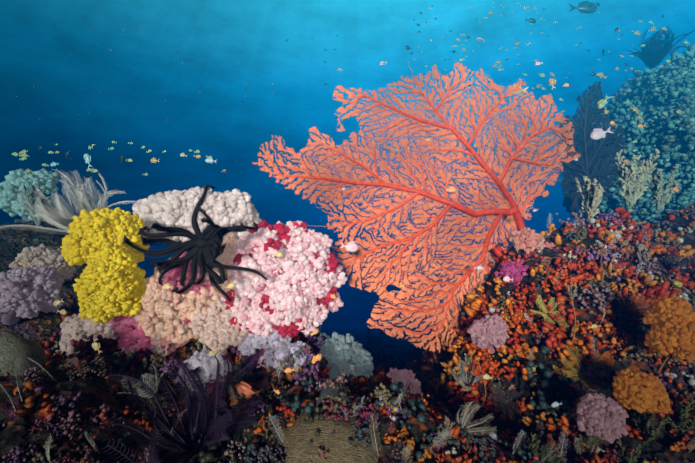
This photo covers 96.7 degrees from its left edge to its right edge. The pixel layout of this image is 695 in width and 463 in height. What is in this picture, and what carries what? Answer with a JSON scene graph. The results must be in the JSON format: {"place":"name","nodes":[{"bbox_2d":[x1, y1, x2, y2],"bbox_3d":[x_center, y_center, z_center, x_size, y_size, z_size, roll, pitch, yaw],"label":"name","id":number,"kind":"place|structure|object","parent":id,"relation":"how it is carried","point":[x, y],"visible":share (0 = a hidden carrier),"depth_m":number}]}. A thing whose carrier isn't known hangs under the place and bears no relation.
{"place":"outdoors","nodes":[
{"label":"outdoors","id":0,"kind":"place"},
{"bbox_2d":[0,216,694,462],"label":"terrain","id":1,"kind":"structure","parent":0,"point":[40,328],"depth_m":0.70},
{"bbox_2d":[0,168,62,222],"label":"coral","id":2,"kind":"object","parent":1,"relation":"on","point":[10,200],"visible":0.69,"depth_m":1.65},
{"bbox_2d":[9,243,75,282],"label":"coral","id":3,"kind":"object","parent":1,"relation":"on","point":[42,254],"visible":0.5,"depth_m":1.08},
{"bbox_2d":[59,357,90,372],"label":"coral","id":4,"kind":"object","parent":1,"relation":"on","point":[74,361],"visible":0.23,"depth_m":0.60},
{"bbox_2d":[59,312,117,357],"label":"coral","id":5,"kind":"object","parent":1,"relation":"on","point":[69,326],"visible":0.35,"depth_m":0.77},
{"bbox_2d":[60,207,149,267],"bbox_3d":[-0.975,0.086,1.162,0.185,0.304,1.154,0,0,-45],"label":"soft coral","id":6,"kind":"object","parent":1,"relation":"on","point":[91,235],"visible":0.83,"depth_m":0.76},
{"bbox_2d":[72,246,146,322],"bbox_3d":[-0.844,0.247,1.042,0.148,0.422,0.960,0,0,-43],"label":"soft coral","id":7,"kind":"object","parent":1,"relation":"on","point":[108,286],"visible":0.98,"depth_m":0.71},
{"bbox_2d":[108,307,157,355],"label":"soft coral","id":8,"kind":"object","parent":1,"relation":"on","point":[130,332],"visible":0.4,"depth_m":0.74},
{"bbox_2d":[134,259,221,357],"bbox_3d":[-0.436,0.197,0.814,0.293,0.253,0.197,0,0,-1],"label":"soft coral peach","id":9,"kind":"object","parent":1,"relation":"on","point":[165,316],"visible":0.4,"depth_m":0.74},
{"bbox_2d":[162,251,212,297],"bbox_3d":[-0.397,0.113,0.780,0.127,0.126,0.102,0,0,-29],"label":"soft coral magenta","id":10,"kind":"object","parent":9,"relation":"on","point":[172,279],"visible":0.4,"depth_m":0.74},
{"bbox_2d":[198,231,237,295],"bbox_3d":[-0.322,0.091,0.820,0.192,0.175,0.151,0,0,-1],"label":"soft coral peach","id":11,"kind":"object","parent":9,"relation":"on","point":[227,255],"visible":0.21,"depth_m":0.76},
{"bbox_2d":[97,345,264,462],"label":"feather star","id":12,"kind":"object","parent":1,"relation":"on","point":[180,448],"visible":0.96,"depth_m":0.52},
{"bbox_2d":[0,331,377,462],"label":"massive corals","id":13,"kind":"object","parent":1,"relation":"on","point":[298,435],"visible":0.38,"depth_m":0.51},
{"bbox_2d":[173,348,231,391],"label":"soft coral","id":14,"kind":"object","parent":1,"relation":"on","point":[205,360],"visible":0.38,"depth_m":0.69},
{"bbox_2d":[188,300,248,354],"bbox_3d":[-0.303,0.250,0.754,0.156,0.167,0.114,0,0,-1],"label":"coral","id":15,"kind":"object","parent":1,"relation":"on","point":[211,327],"visible":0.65,"depth_m":0.72},
{"bbox_2d":[238,330,291,355],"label":"soft coral","id":16,"kind":"object","parent":1,"relation":"on","point":[252,342],"visible":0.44,"depth_m":0.74},
{"bbox_2d":[220,219,347,348],"bbox_3d":[-0.172,0.153,0.816,0.333,0.363,0.292,0,0,-1],"label":"coral","id":17,"kind":"object","parent":1,"relation":"on","point":[291,297],"visible":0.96,"depth_m":0.72},
{"bbox_2d":[256,340,313,392],"bbox_3d":[-0.151,0.342,0.732,0.170,0.124,0.200,0,0,-1],"label":"soft coral","id":18,"kind":"object","parent":1,"relation":"on","point":[286,353],"visible":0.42,"depth_m":0.76},
{"bbox_2d":[119,302,482,404],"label":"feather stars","id":19,"kind":"object","parent":1,"relation":"on","point":[156,384],"visible":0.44,"depth_m":0.60},
{"bbox_2d":[314,332,373,406],"bbox_3d":[-0.053,0.417,0.809,0.272,0.216,0.485,0,0,-1],"label":"soft coral","id":20,"kind":"object","parent":1,"relation":"on","point":[338,352],"visible":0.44,"depth_m":0.92},
{"bbox_2d":[0,202,694,462],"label":"coral reef","id":21,"kind":"object","parent":1,"relation":"on","point":[429,376],"visible":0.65,"depth_m":0.75},
{"bbox_2d":[0,169,137,234],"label":"feather star","id":22,"kind":"object","parent":21,"relation":"on","point":[82,204],"visible":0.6,"depth_m":0.94},
{"bbox_2d":[123,185,268,301],"bbox_3d":[-0.303,0.024,0.646,0.279,0.264,0.186,0,0,-1],"label":"feather star","id":23,"kind":"object","parent":21,"relation":"on","point":[202,246],"visible":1,"depth_m":0.64},
{"bbox_2d":[132,186,261,242],"bbox_3d":[-0.493,-0.050,1.005,0.409,0.186,0.201,0,0,-1],"label":"soft coral","id":24,"kind":"object","parent":21,"relation":"on","point":[235,206],"visible":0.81,"depth_m":0.95},
{"bbox_2d":[0,210,694,462],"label":"hydroid feathers","id":25,"kind":"object","parent":21,"relation":"on","point":[277,432],"visible":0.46,"depth_m":0.61},
{"bbox_2d":[253,62,580,351],"bbox_3d":[0.257,-0.073,0.984,1.063,0.955,0.173,0,0,-7],"label":"sea fan","id":26,"kind":"object","parent":21,"relation":"on","point":[501,181],"visible":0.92,"depth_m":0.99},
{"bbox_2d":[428,233,694,450],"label":"feather stars","id":27,"kind":"object","parent":21,"relation":"on","point":[632,310],"depth_m":0.76},
{"bbox_2d":[576,392,628,445],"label":"coral","id":28,"kind":"object","parent":21,"relation":"on","point":[601,416],"visible":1,"depth_m":0.58},
{"bbox_2d":[612,368,671,420],"bbox_3d":[0.587,0.332,0.601,0.136,0.130,0.074,0,0,-22],"label":"soft coral","id":29,"kind":"object","parent":21,"relation":"on","point":[641,392],"visible":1,"depth_m":0.58},
{"bbox_2d":[21,149,680,225],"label":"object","id":30,"kind":"object","parent":1,"relation":"on","point":[633,178],"visible":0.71,"depth_m":1.24},
{"bbox_2d":[20,248,694,462],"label":"reef bushes","id":31,"kind":"object","parent":1,"relation":"on","point":[680,425],"visible":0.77,"depth_m":0.60},
{"bbox_2d":[0,266,63,324],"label":"coral","id":32,"kind":"object","parent":31,"relation":"on","point":[26,292],"visible":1,"depth_m":0.94},
{"bbox_2d":[386,368,422,400],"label":"coral","id":33,"kind":"object","parent":1,"relation":"on","point":[404,376],"visible":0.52,"depth_m":0.86},
{"bbox_2d":[467,314,508,353],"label":"coral","id":34,"kind":"object","parent":1,"relation":"attached to","point":[487,332],"visible":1,"depth_m":0.84},
{"bbox_2d":[494,258,528,289],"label":"coral","id":35,"kind":"object","parent":1,"relation":"on","point":[511,270],"visible":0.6,"depth_m":0.96},
{"bbox_2d":[509,227,545,261],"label":"soft coral","id":36,"kind":"object","parent":1,"relation":"on","point":[533,239],"visible":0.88,"depth_m":1.00},
{"bbox_2d":[544,242,555,248],"bbox_3d":[0.626,0.085,0.996,0.087,0.104,0.150,0,0,44],"label":"soft coral salmon","id":37,"kind":"object","parent":1,"relation":"on","point":[550,245],"visible":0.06,"depth_m":1.00},
{"bbox_2d":[557,81,625,211],"bbox_3d":[1.587,-0.552,2.015,0.458,0.850,0.026,0,0,-1],"label":"sea fan","id":38,"kind":"object","parent":1,"relation":"on","point":[586,112],"visible":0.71,"depth_m":2.01},
{"bbox_2d":[562,58,694,223],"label":"rock","id":39,"kind":"object","parent":1,"relation":"on","point":[567,203],"visible":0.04,"depth_m":2.51},
{"bbox_2d":[564,44,694,225],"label":"coral","id":40,"kind":"object","parent":39,"relation":"on","point":[660,92],"visible":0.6,"depth_m":2.36},
{"bbox_2d":[622,25,694,68],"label":"feather star","id":41,"kind":"object","parent":40,"relation":"on","point":[652,54],"visible":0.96,"depth_m":2.90},
{"bbox_2d":[642,294,694,363],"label":"soft coral","id":42,"kind":"object","parent":1,"relation":"attached to","point":[671,319],"visible":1,"depth_m":0.62},
{"bbox_2d":[0,0,694,324],"label":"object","id":43,"kind":"structure","parent":0,"point":[38,37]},
{"bbox_2d":[12,1,689,407],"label":"fish","id":44,"kind":"object","parent":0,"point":[352,245],"visible":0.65,"depth_m":1.60}
]}

